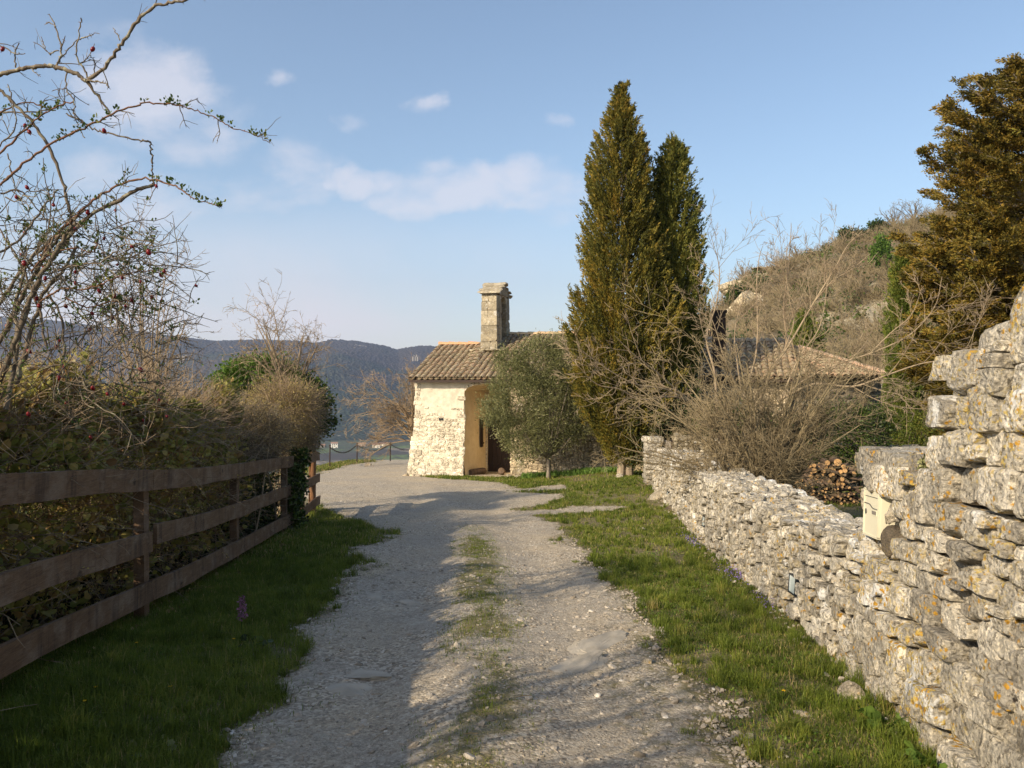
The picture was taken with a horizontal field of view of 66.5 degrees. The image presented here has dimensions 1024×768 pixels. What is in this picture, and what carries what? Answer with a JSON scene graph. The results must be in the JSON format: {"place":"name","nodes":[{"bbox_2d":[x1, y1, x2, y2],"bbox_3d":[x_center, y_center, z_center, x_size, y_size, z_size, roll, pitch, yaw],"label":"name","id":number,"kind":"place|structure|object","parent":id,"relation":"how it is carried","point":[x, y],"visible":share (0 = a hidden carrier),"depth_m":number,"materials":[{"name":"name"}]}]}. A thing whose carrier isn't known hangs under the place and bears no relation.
{"place":"outdoors","nodes":[
{"label":"outdoors","id":0,"kind":"place"},
{"bbox_2d":[0,546,400,767],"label":"grass","id":1,"kind":"structure","parent":0,"point":[19,679],"depth_m":4.67,"materials":[{"name":"green plant"}]},
{"bbox_2d":[0,316,435,439],"bbox_3d":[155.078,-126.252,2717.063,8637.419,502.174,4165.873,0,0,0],"label":"hills","id":2,"kind":"structure","parent":0,"point":[354,355],"depth_m":2799.03,"materials":[{"name":"blue"}]},
{"bbox_2d":[199,499,413,559],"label":"grass","id":3,"kind":"structure","parent":0,"point":[317,539],"depth_m":11.30,"materials":[{"name":"green plant"}]},
{"bbox_2d":[263,439,410,475],"bbox_3d":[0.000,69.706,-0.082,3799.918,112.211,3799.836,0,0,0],"label":"valley floor","id":4,"kind":"structure","parent":0,"point":[345,446],"depth_m":1416.33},
{"bbox_2d":[331,442,337,447],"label":"house","id":5,"kind":"structure","parent":4,"relation":"on","point":[334,444],"depth_m":1496.15,"materials":[{"name":"beige"}]},
{"bbox_2d":[305,479,617,567],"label":"gravel","id":6,"kind":"structure","parent":0,"point":[472,521],"depth_m":12.75,"materials":[{"name":"grey gravel"}]},
{"bbox_2d":[0,461,936,767],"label":"ground","id":7,"kind":"structure","parent":0,"point":[754,703],"depth_m":5.49,"materials":[{"name":"green plant"}]},
{"bbox_2d":[0,295,202,710],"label":"bramble bush","id":8,"kind":"object","parent":7,"relation":"on","point":[38,436],"visible":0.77,"depth_m":5.73,"materials":[{"name":"green plant"}]},
{"bbox_2d":[0,372,242,631],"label":"sprawling shrub","id":9,"kind":"object","parent":7,"relation":"on","point":[40,514],"visible":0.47,"depth_m":6.19,"materials":[{"name":"green plant"}]},
{"bbox_2d":[42,188,221,467],"bbox_3d":[-4.442,0.114,9.641,2.549,4.781,1.844,0,0,40],"label":"bare tree","id":10,"kind":"object","parent":7,"relation":"on","point":[157,331],"visible":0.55,"depth_m":9.73,"materials":[{"name":"brown plant"}]},
{"bbox_2d":[0,0,279,454],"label":"dog rose","id":11,"kind":"object","parent":7,"relation":"on","point":[63,233],"visible":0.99,"depth_m":4.88,"materials":[{"name":"plant"}]},
{"bbox_2d":[0,456,293,678],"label":"timber fence","id":12,"kind":"object","parent":7,"relation":"on","point":[18,583],"visible":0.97,"depth_m":5.78,"materials":[{"name":"wood"}]},
{"bbox_2d":[280,446,311,528],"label":"ivy","id":13,"kind":"object","parent":12,"relation":"attached to","point":[297,505],"visible":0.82,"depth_m":12.56,"materials":[{"name":"green plant"}]},
{"bbox_2d":[124,735,176,758],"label":"broad leaved plant","id":14,"kind":"object","parent":7,"relation":"on","point":[173,742],"visible":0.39,"depth_m":3.77,"materials":[{"name":"green plant"}]},
{"bbox_2d":[1,517,316,695],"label":"leaf litter","id":15,"kind":"object","parent":7,"relation":"on","point":[167,610],"visible":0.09,"depth_m":6.76,"materials":[{"name":"brown plant"}]},
{"bbox_2d":[61,332,284,600],"bbox_3d":[-4.050,1.074,8.904,2.670,3.126,4.681,0,0,0],"label":"bramble bush","id":16,"kind":"object","parent":7,"relation":"on","point":[220,411],"visible":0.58,"depth_m":8.38,"materials":[{"name":"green plant"}]},
{"bbox_2d":[5,565,347,758],"bbox_3d":[-2.316,1.854,5.900,1.795,0.538,6.228,0,0,0],"label":"clover","id":17,"kind":"object","parent":7,"relation":"on","point":[192,671],"visible":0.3,"depth_m":4.92,"materials":[{"name":"green plant"}]},
{"bbox_2d":[236,595,247,633],"bbox_3d":[-2.022,1.734,5.849,0.089,0.311,0.102,0,0,0],"label":"orchid","id":18,"kind":"object","parent":7,"relation":"on","point":[241,601],"visible":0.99,"depth_m":5.84,"materials":[{"name":"purple plant"}]},
{"bbox_2d":[235,634,272,647],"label":"broad leaved plant","id":19,"kind":"object","parent":7,"relation":"on","point":[260,639],"visible":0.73,"depth_m":5.62,"materials":[{"name":"green plant"}]},
{"bbox_2d":[199,347,309,405],"bbox_3d":[-4.966,0.926,15.170,2.010,3.360,2.162,0,0,0],"label":"evergreen bush","id":20,"kind":"object","parent":7,"relation":"on","point":[225,370],"visible":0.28,"depth_m":14.66,"materials":[{"name":"green plant"}]},
{"bbox_2d":[227,400,309,542],"bbox_3d":[-4.052,1.446,11.616,2.120,2.411,3.436,0,0,0],"label":"hedge bush","id":21,"kind":"object","parent":7,"relation":"on","point":[264,519],"visible":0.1,"depth_m":11.60,"materials":[{"name":"green plant"}]},
{"bbox_2d":[236,394,306,483],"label":"twiggy bush","id":22,"kind":"object","parent":7,"relation":"on","point":[275,423],"visible":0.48,"depth_m":11.44,"materials":[{"name":"brown plant"}]},
{"bbox_2d":[213,271,345,474],"bbox_3d":[-4.354,0.193,14.633,2.293,4.818,2.174,0,0,41],"label":"bare tree","id":23,"kind":"object","parent":7,"relation":"on","point":[273,354],"visible":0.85,"depth_m":14.45,"materials":[{"name":"brown plant"}]},
{"bbox_2d":[234,367,337,519],"bbox_3d":[-3.933,1.025,13.210,2.003,2.759,2.142,0,0,-39],"label":"twiggy bush","id":24,"kind":"object","parent":7,"relation":"on","point":[307,406],"visible":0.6,"depth_m":12.97,"materials":[{"name":"brown plant"}]},
{"bbox_2d":[277,410,333,515],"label":"twiggy bush","id":25,"kind":"object","parent":7,"relation":"on","point":[312,446],"visible":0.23,"depth_m":13.55,"materials":[{"name":"brown plant"}]},
{"bbox_2d":[296,450,320,522],"bbox_3d":[-3.713,1.906,14.069,0.167,1.491,2.467,0,0,-6],"label":"timber fence end","id":26,"kind":"object","parent":7,"relation":"on","point":[313,499],"visible":0.47,"depth_m":14.78,"materials":[{"name":"wood"}]},
{"bbox_2d":[276,360,343,455],"bbox_3d":[-3.800,1.086,14.358,1.308,3.040,1.721,0,0,0],"label":"evergreen bush","id":27,"kind":"object","parent":7,"relation":"on","point":[335,420],"visible":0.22,"depth_m":14.34,"materials":[{"name":"green plant"}]},
{"bbox_2d":[280,459,421,474],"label":"grass","id":28,"kind":"structure","parent":7,"relation":"on","point":[334,465],"depth_m":33.05,"materials":[{"name":"green plant"}]},
{"bbox_2d":[329,443,409,465],"bbox_3d":[-6.581,3.160,35.331,1.661,1.408,7.355,0,0,25],"label":"chain barrier","id":29,"kind":"object","parent":7,"relation":"on","point":[330,448],"visible":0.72,"depth_m":35.99,"materials":[{"name":"metal"}]},
{"bbox_2d":[333,352,429,466],"bbox_3d":[-5.200,1.547,33.219,5.004,5.865,3.348,0,0,0],"label":"bare tree","id":30,"kind":"object","parent":7,"relation":"on","point":[410,409],"visible":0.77,"depth_m":33.27,"materials":[{"name":"brown plant"}]},
{"bbox_2d":[474,330,593,478],"bbox_3d":[0.644,0.658,23.578,3.769,4.729,2.680,0,0,0],"label":"olive tree","id":31,"kind":"object","parent":7,"relation":"on","point":[531,378],"visible":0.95,"depth_m":23.32,"materials":[{"name":"green plant"}]},
{"bbox_2d":[420,470,649,492],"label":"grass","id":32,"kind":"structure","parent":7,"relation":"on","point":[541,480],"depth_m":21.51,"materials":[{"name":"green plant"}]},
{"bbox_2d":[520,466,616,478],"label":"iris leaves","id":33,"kind":"object","parent":7,"relation":"on","point":[581,471],"visible":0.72,"depth_m":23.89,"materials":[{"name":"green plant"}]},
{"bbox_2d":[455,482,729,566],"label":"grass","id":34,"kind":"structure","parent":7,"relation":"on","point":[600,539],"depth_m":12.49,"materials":[{"name":"green plant"}]},
{"bbox_2d":[555,79,688,475],"bbox_3d":[3.099,-2.934,22.041,3.838,11.524,3.374,0,0,0],"label":"cypress","id":35,"kind":"object","parent":7,"relation":"on","point":[605,249],"visible":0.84,"depth_m":21.47,"materials":[{"name":"green plant"}]},
{"bbox_2d":[402,282,884,476],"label":"house","id":36,"kind":"structure","parent":7,"relation":"on","point":[450,436],"depth_m":25.95,"materials":[{"name":"stone"}]},
{"bbox_2d":[488,416,510,471],"bbox_3d":[-0.473,2.110,27.488,0.887,2.020,0.103,0,0,15],"label":"door","id":37,"kind":"structure","parent":36,"relation":"in","point":[496,458],"depth_m":27.52,"materials":[{"name":"brown paint"}]},
{"bbox_2d":[641,436,663,485],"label":"gate pillar","id":38,"kind":"structure","parent":7,"relation":"on","point":[645,476],"depth_m":18.52,"materials":[{"name":"stone"}]},
{"bbox_2d":[662,440,672,448],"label":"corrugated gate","id":39,"kind":"structure","parent":38,"relation":"attached to","point":[669,444],"depth_m":18.37,"materials":[{"name":"stone"}]},
{"bbox_2d":[649,487,663,499],"bbox_3d":[3.011,2.322,15.973,0.457,0.406,0.393,0,0,-33],"label":"rock","id":40,"kind":"object","parent":7,"relation":"on","point":[656,494],"visible":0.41,"depth_m":15.90,"materials":[{"name":"beige stone"}]},
{"bbox_2d":[615,365,722,473],"bbox_3d":[4.666,1.288,21.599,3.648,3.666,2.117,0,0,0],"label":"bare shrub","id":41,"kind":"object","parent":7,"relation":"on","point":[666,432],"visible":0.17,"depth_m":21.38,"materials":[{"name":"brown plant"}]},
{"bbox_2d":[646,131,713,440],"bbox_3d":[4.817,-2.265,22.823,2.154,10.284,2.109,0,0,0],"label":"cypress","id":42,"kind":"object","parent":7,"relation":"on","point":[672,163],"visible":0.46,"depth_m":22.41,"materials":[{"name":"green plant"}]},
{"bbox_2d":[676,532,785,612],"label":"violets","id":43,"kind":"object","parent":7,"relation":"on","point":[732,572],"visible":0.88,"depth_m":8.31,"materials":[{"name":"green plant"}]},
{"bbox_2d":[689,398,786,436],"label":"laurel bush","id":44,"kind":"object","parent":7,"relation":"on","point":[739,419],"visible":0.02,"depth_m":20.75,"materials":[{"name":"green plant"}]},
{"bbox_2d":[633,480,863,518],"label":"grass","id":45,"kind":"structure","parent":7,"relation":"on","point":[848,505],"depth_m":15.19,"materials":[{"name":"green plant"}]},
{"bbox_2d":[597,550,921,763],"bbox_3d":[1.699,1.942,6.458,1.417,0.435,7.119,0,0,0],"label":"clover","id":46,"kind":"object","parent":7,"relation":"on","point":[784,738],"visible":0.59,"depth_m":5.53,"materials":[{"name":"green plant"}]},
{"bbox_2d":[651,448,870,665],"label":"stone wall","id":47,"kind":"structure","parent":7,"relation":"on","point":[764,535],"depth_m":7.41,"materials":[{"name":"stone"}]},
{"bbox_2d":[788,572,799,596],"bbox_3d":[2.403,1.699,6.619,0.078,0.177,0.209,0,0,4],"label":"wall lamp","id":48,"kind":"object","parent":47,"relation":"attached to","point":[792,580],"visible":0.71,"depth_m":6.62,"materials":[{"name":"grey"}]},
{"bbox_2d":[860,488,863,508],"bbox_3d":[2.373,0.783,5.158,0.101,0.228,0.139,0,0,-24],"label":"wall stone","id":49,"kind":"object","parent":47,"relation":"on","point":[862,495],"visible":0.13,"depth_m":5.17,"materials":[{"name":"beige stone"}]},
{"bbox_2d":[590,261,948,502],"bbox_3d":[3.902,0.206,12.120,5.492,4.257,2.902,0,0,0],"label":"bare shrub","id":50,"kind":"object","parent":7,"relation":"on","point":[780,456],"visible":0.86,"depth_m":11.81,"materials":[{"name":"brown plant"}]},
{"bbox_2d":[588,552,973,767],"bbox_3d":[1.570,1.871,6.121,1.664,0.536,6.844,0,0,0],"label":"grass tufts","id":51,"kind":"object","parent":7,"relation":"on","point":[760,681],"visible":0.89,"depth_m":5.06,"materials":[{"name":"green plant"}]},
{"bbox_2d":[547,192,1016,467],"bbox_3d":[5.362,-0.849,16.357,9.671,6.734,4.470,0,0,-6],"label":"pollard tree","id":52,"kind":"object","parent":7,"relation":"on","point":[835,269],"visible":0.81,"depth_m":16.75,"materials":[{"name":"brown plant"}]},
{"bbox_2d":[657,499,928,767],"bbox_3d":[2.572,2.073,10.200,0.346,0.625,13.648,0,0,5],"label":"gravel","id":53,"kind":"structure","parent":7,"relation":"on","point":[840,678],"depth_m":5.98,"materials":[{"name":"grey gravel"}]},
{"bbox_2d":[672,432,918,486],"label":"garden wall","id":54,"kind":"structure","parent":7,"relation":"on","point":[859,483],"depth_m":20.13,"materials":[{"name":"stone"}]},
{"bbox_2d":[793,710,812,717],"bbox_3d":[1.623,1.836,4.346,0.122,0.035,0.077,0,0,40],"label":"rock","id":55,"kind":"object","parent":7,"relation":"on","point":[802,713],"visible":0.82,"depth_m":4.33,"materials":[{"name":"beige stone"}]},
{"bbox_2d":[787,307,826,350],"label":"cypress","id":56,"kind":"object","parent":7,"relation":"on","point":[809,321],"visible":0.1,"depth_m":35.71,"materials":[{"name":"green plant"}]},
{"bbox_2d":[781,392,907,487],"bbox_3d":[7.410,1.387,17.611,2.946,2.457,2.080,0,0,0],"label":"laurel bush","id":57,"kind":"object","parent":7,"relation":"on","point":[853,449],"visible":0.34,"depth_m":17.27,"materials":[{"name":"green plant"}]},
{"bbox_2d":[837,680,864,699],"bbox_3d":[2.009,1.826,4.620,0.168,0.150,0.137,0,0,0],"label":"rock","id":58,"kind":"object","parent":7,"relation":"on","point":[847,687],"visible":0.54,"depth_m":4.59,"materials":[{"name":"beige stone"}]},
{"bbox_2d":[857,705,910,729],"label":"broad leaved plant","id":59,"kind":"object","parent":7,"relation":"on","point":[871,712],"visible":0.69,"depth_m":4.15,"materials":[{"name":"green plant"}]},
{"bbox_2d":[877,244,926,445],"bbox_3d":[11.741,-0.623,23.428,1.484,7.257,1.381,0,0,-33],"label":"cypress","id":60,"kind":"object","parent":7,"relation":"on","point":[897,293],"visible":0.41,"depth_m":23.23,"materials":[{"name":"green plant"}]},
{"bbox_2d":[890,391,943,445],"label":"laurel bush","id":61,"kind":"object","parent":7,"relation":"on","point":[920,437],"visible":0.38,"depth_m":20.51,"materials":[{"name":"green plant"}]},
{"bbox_2d":[904,739,947,767],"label":"broad leaved plant","id":62,"kind":"object","parent":7,"relation":"on","point":[914,753],"visible":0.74,"depth_m":3.67,"materials":[{"name":"green plant"}]},
{"bbox_2d":[844,284,1023,767],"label":"tall stone wall","id":63,"kind":"structure","parent":7,"relation":"on","point":[937,622],"depth_m":3.72,"materials":[{"name":"stone"}]},
{"bbox_2d":[862,487,899,539],"bbox_3d":[2.378,0.815,4.899,0.264,0.325,0.291,0,0,7],"label":"letter box","id":64,"kind":"object","parent":63,"relation":"attached to","point":[875,507],"visible":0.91,"depth_m":4.85,"materials":[{"name":"beige metal"}]},
{"bbox_2d":[862,487,881,539],"bbox_3d":[2.265,0.809,4.913,0.035,0.314,0.285,0,0,7],"label":"door","id":65,"kind":"structure","parent":64,"relation":"in","point":[871,524],"depth_m":4.90,"materials":[{"name":"beige metal"}]},
{"bbox_2d":[880,525,905,557],"bbox_3d":[2.260,0.931,4.617,0.150,0.179,0.155,0,0,27],"label":"wall stone","id":66,"kind":"object","parent":63,"relation":"on","point":[889,533],"visible":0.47,"depth_m":4.60,"materials":[{"name":"beige stone"}]},
{"bbox_2d":[885,501,902,524],"bbox_3d":[2.313,0.757,4.661,0.155,0.164,0.113,0,0,-35],"label":"wall stone","id":67,"kind":"object","parent":66,"relation":"on","point":[890,517],"visible":0.35,"depth_m":4.65,"materials":[{"name":"beige stone"}]},
{"bbox_2d":[917,454,926,468],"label":"cushion plant","id":68,"kind":"object","parent":63,"relation":"on","point":[921,461],"visible":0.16,"depth_m":4.28,"materials":[{"name":"green plant"}]},
{"bbox_2d":[885,52,1023,435],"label":"conifer","id":69,"kind":"object","parent":7,"relation":"on","point":[982,235],"visible":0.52,"depth_m":19.71,"materials":[{"name":"green plant"}]},
{"bbox_2d":[216,459,787,767],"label":"gravel lane","id":70,"kind":"structure","parent":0,"point":[437,506],"depth_m":5.43,"materials":[{"name":"grey gravel"}]},
{"bbox_2d":[323,683,371,696],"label":"flat slab","id":71,"kind":"structure","parent":70,"relation":"on","point":[349,689],"depth_m":4.80,"materials":[{"name":"grey stone"}]},
{"bbox_2d":[346,669,393,680],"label":"flat slab","id":72,"kind":"structure","parent":70,"relation":"on","point":[369,675],"depth_m":5.05,"materials":[{"name":"grey stone"}]},
{"bbox_2d":[366,592,381,600],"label":"flat slab","id":73,"kind":"structure","parent":70,"relation":"on","point":[377,596],"depth_m":7.32,"materials":[{"name":"grey stone"}]},
{"bbox_2d":[397,599,421,605],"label":"flat slab","id":74,"kind":"structure","parent":70,"relation":"on","point":[408,602],"depth_m":7.22,"materials":[{"name":"grey stone"}]},
{"bbox_2d":[48,590,845,767],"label":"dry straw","id":75,"kind":"object","parent":70,"relation":"on","point":[465,733],"visible":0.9,"depth_m":4.53,"materials":[{"name":"beige plant"}]},
{"bbox_2d":[401,524,551,767],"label":"grass","id":76,"kind":"structure","parent":70,"relation":"on","point":[492,593],"depth_m":5.97,"materials":[{"name":"green plant"}]},
{"bbox_2d":[469,468,486,474],"bbox_3d":[-1.176,2.964,26.357,0.242,0.254,0.773,0,0,38],"label":"old log","id":77,"kind":"object","parent":70,"relation":"on","point":[477,471],"visible":0.91,"depth_m":26.25,"materials":[{"name":"brown wood"}]},
{"bbox_2d":[498,468,504,474],"bbox_3d":[-0.352,2.940,26.268,0.249,0.272,0.400,0,0,0],"label":"old log","id":78,"kind":"object","parent":70,"relation":"on","point":[501,471],"visible":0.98,"depth_m":26.10,"materials":[{"name":"brown wood"}]},
{"bbox_2d":[394,534,740,767],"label":"grass tufts","id":79,"kind":"object","parent":70,"relation":"on","point":[644,645],"visible":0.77,"depth_m":5.66,"materials":[{"name":"green plant"}]},
{"bbox_2d":[545,650,608,672],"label":"flat slab","id":80,"kind":"structure","parent":70,"relation":"on","point":[590,661],"depth_m":5.30,"materials":[{"name":"grey stone"}]},
{"bbox_2d":[567,630,626,654],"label":"flat slab","id":81,"kind":"structure","parent":70,"relation":"on","point":[600,642],"depth_m":5.80,"materials":[{"name":"grey stone"}]},
{"bbox_2d":[641,657,651,663],"bbox_3d":[0.914,1.884,5.298,0.072,0.056,0.078,0,0,0],"label":"rock","id":82,"kind":"object","parent":70,"relation":"on","point":[647,660],"visible":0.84,"depth_m":5.28,"materials":[{"name":"beige stone"}]},
{"bbox_2d":[0,0,1023,348],"label":"sky","id":83,"kind":"structure","parent":0,"point":[424,154],"materials":[{"name":"blue"}]},
{"bbox_2d":[710,214,1023,445],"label":"hillside","id":84,"kind":"structure","parent":0,"point":[776,334],"depth_m":100.83,"materials":[{"name":"brown plant"}]},
{"bbox_2d":[719,278,743,295],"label":"rock outcrop","id":85,"kind":"object","parent":84,"relation":"on","point":[722,288],"visible":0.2,"depth_m":136.56,"materials":[{"name":"beige stone"}]},
{"bbox_2d":[723,281,751,304],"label":"evergreen tree","id":86,"kind":"object","parent":84,"relation":"on","point":[737,293],"visible":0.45,"depth_m":119.44,"materials":[{"name":"green plant"}]},
{"bbox_2d":[734,263,751,277],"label":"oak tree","id":87,"kind":"object","parent":84,"relation":"on","point":[742,270],"visible":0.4,"depth_m":142.87,"materials":[{"name":"brown plant"}]},
{"bbox_2d":[727,290,762,312],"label":"rock outcrop","id":88,"kind":"object","parent":84,"relation":"on","point":[748,295],"visible":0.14,"depth_m":116.12,"materials":[{"name":"beige stone"}]},
{"bbox_2d":[750,266,774,272],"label":"rock outcrop","id":89,"kind":"object","parent":84,"relation":"on","point":[759,268],"visible":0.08,"depth_m":138.77,"materials":[{"name":"stone"}]},
{"bbox_2d":[784,242,814,258],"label":"oak tree","id":90,"kind":"object","parent":84,"relation":"on","point":[795,252],"visible":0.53,"depth_m":146.11,"materials":[{"name":"brown plant"}]},
{"bbox_2d":[707,210,946,401],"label":"evergreen scrub","id":91,"kind":"object","parent":84,"relation":"on","point":[826,314],"visible":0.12,"depth_m":98.65,"materials":[{"name":"green plant"}]},
{"bbox_2d":[836,224,859,241],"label":"evergreen tree","id":92,"kind":"object","parent":84,"relation":"on","point":[844,229],"visible":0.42,"depth_m":145.07,"materials":[{"name":"green plant"}]},
{"bbox_2d":[857,226,869,238],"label":"evergreen tree","id":93,"kind":"object","parent":84,"relation":"on","point":[863,229],"visible":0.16,"depth_m":145.78,"materials":[{"name":"green plant"}]},
{"bbox_2d":[706,192,1023,406],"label":"scrub wood","id":94,"kind":"object","parent":84,"relation":"on","point":[910,224],"visible":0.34,"depth_m":102.97,"materials":[{"name":"brown plant"}]},
{"bbox_2d":[866,217,890,233],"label":"evergreen tree","id":95,"kind":"object","parent":84,"relation":"on","point":[876,221],"visible":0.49,"depth_m":146.27,"materials":[{"name":"green plant"}]},
{"bbox_2d":[862,231,895,270],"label":"evergreen tree","id":96,"kind":"object","parent":84,"relation":"on","point":[881,245],"visible":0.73,"depth_m":111.37,"materials":[{"name":"green plant"}]},
{"bbox_2d":[874,201,908,222],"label":"oak tree","id":97,"kind":"object","parent":84,"relation":"on","point":[894,213],"visible":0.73,"depth_m":147.02,"materials":[{"name":"plant"}]},
{"bbox_2d":[891,198,931,221],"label":"oak tree","id":98,"kind":"object","parent":84,"relation":"on","point":[915,208],"visible":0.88,"depth_m":146.17,"materials":[{"name":"plant"}]},
{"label":"log","id":99,"kind":"object","parent":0,"visible":0},
{"bbox_2d":[824,492,851,495],"bbox_3d":[6.422,2.156,15.320,0.620,0.043,0.038,-4,44,-6],"label":"log","id":100,"kind":"object","parent":99,"relation":"on","point":[837,494],"visible":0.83,"depth_m":15.30,"materials":[{"name":"brown wood"}]},
{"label":"log","id":101,"kind":"object","parent":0,"visible":0},
{"bbox_2d":[831,488,858,491],"bbox_3d":[6.572,2.098,15.418,0.620,0.040,0.047,-3,-32,-14],"label":"log","id":102,"kind":"object","parent":101,"relation":"on","point":[845,490],"visible":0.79,"depth_m":15.40,"materials":[{"name":"brown wood"}]},
{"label":"log","id":103,"kind":"object","parent":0,"visible":0},
{"bbox_2d":[837,475,861,480],"bbox_3d":[6.560,1.836,15.381,0.620,0.048,0.051,8,32,27],"label":"log","id":104,"kind":"object","parent":103,"relation":"on","point":[853,478],"visible":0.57,"depth_m":15.30,"materials":[{"name":"brown wood"}]},
{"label":"log","id":105,"kind":"object","parent":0,"visible":0},
{"bbox_2d":[829,457,841,465],"bbox_3d":[6.389,1.518,15.418,0.156,0.147,0.500,12,2,11],"label":"log","id":106,"kind":"object","parent":105,"relation":"on","point":[834,460],"visible":0.83,"depth_m":15.19,"materials":[{"name":"brown wood"}]},
{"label":"log","id":107,"kind":"object","parent":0,"visible":0},
{"bbox_2d":[820,458,829,464],"bbox_3d":[6.177,1.526,15.421,0.105,0.111,0.500,21,4,11],"label":"log","id":108,"kind":"object","parent":107,"relation":"on","point":[825,461],"visible":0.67,"depth_m":15.21,"materials":[{"name":"brown wood"}]},
{"label":"log","id":109,"kind":"object","parent":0,"visible":0},
{"bbox_2d":[812,466,837,473],"bbox_3d":[6.072,1.664,15.258,0.550,0.072,0.065,13,34,18],"label":"log","id":110,"kind":"object","parent":109,"relation":"on","point":[827,470],"visible":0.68,"depth_m":15.20,"materials":[{"name":"brown wood"}]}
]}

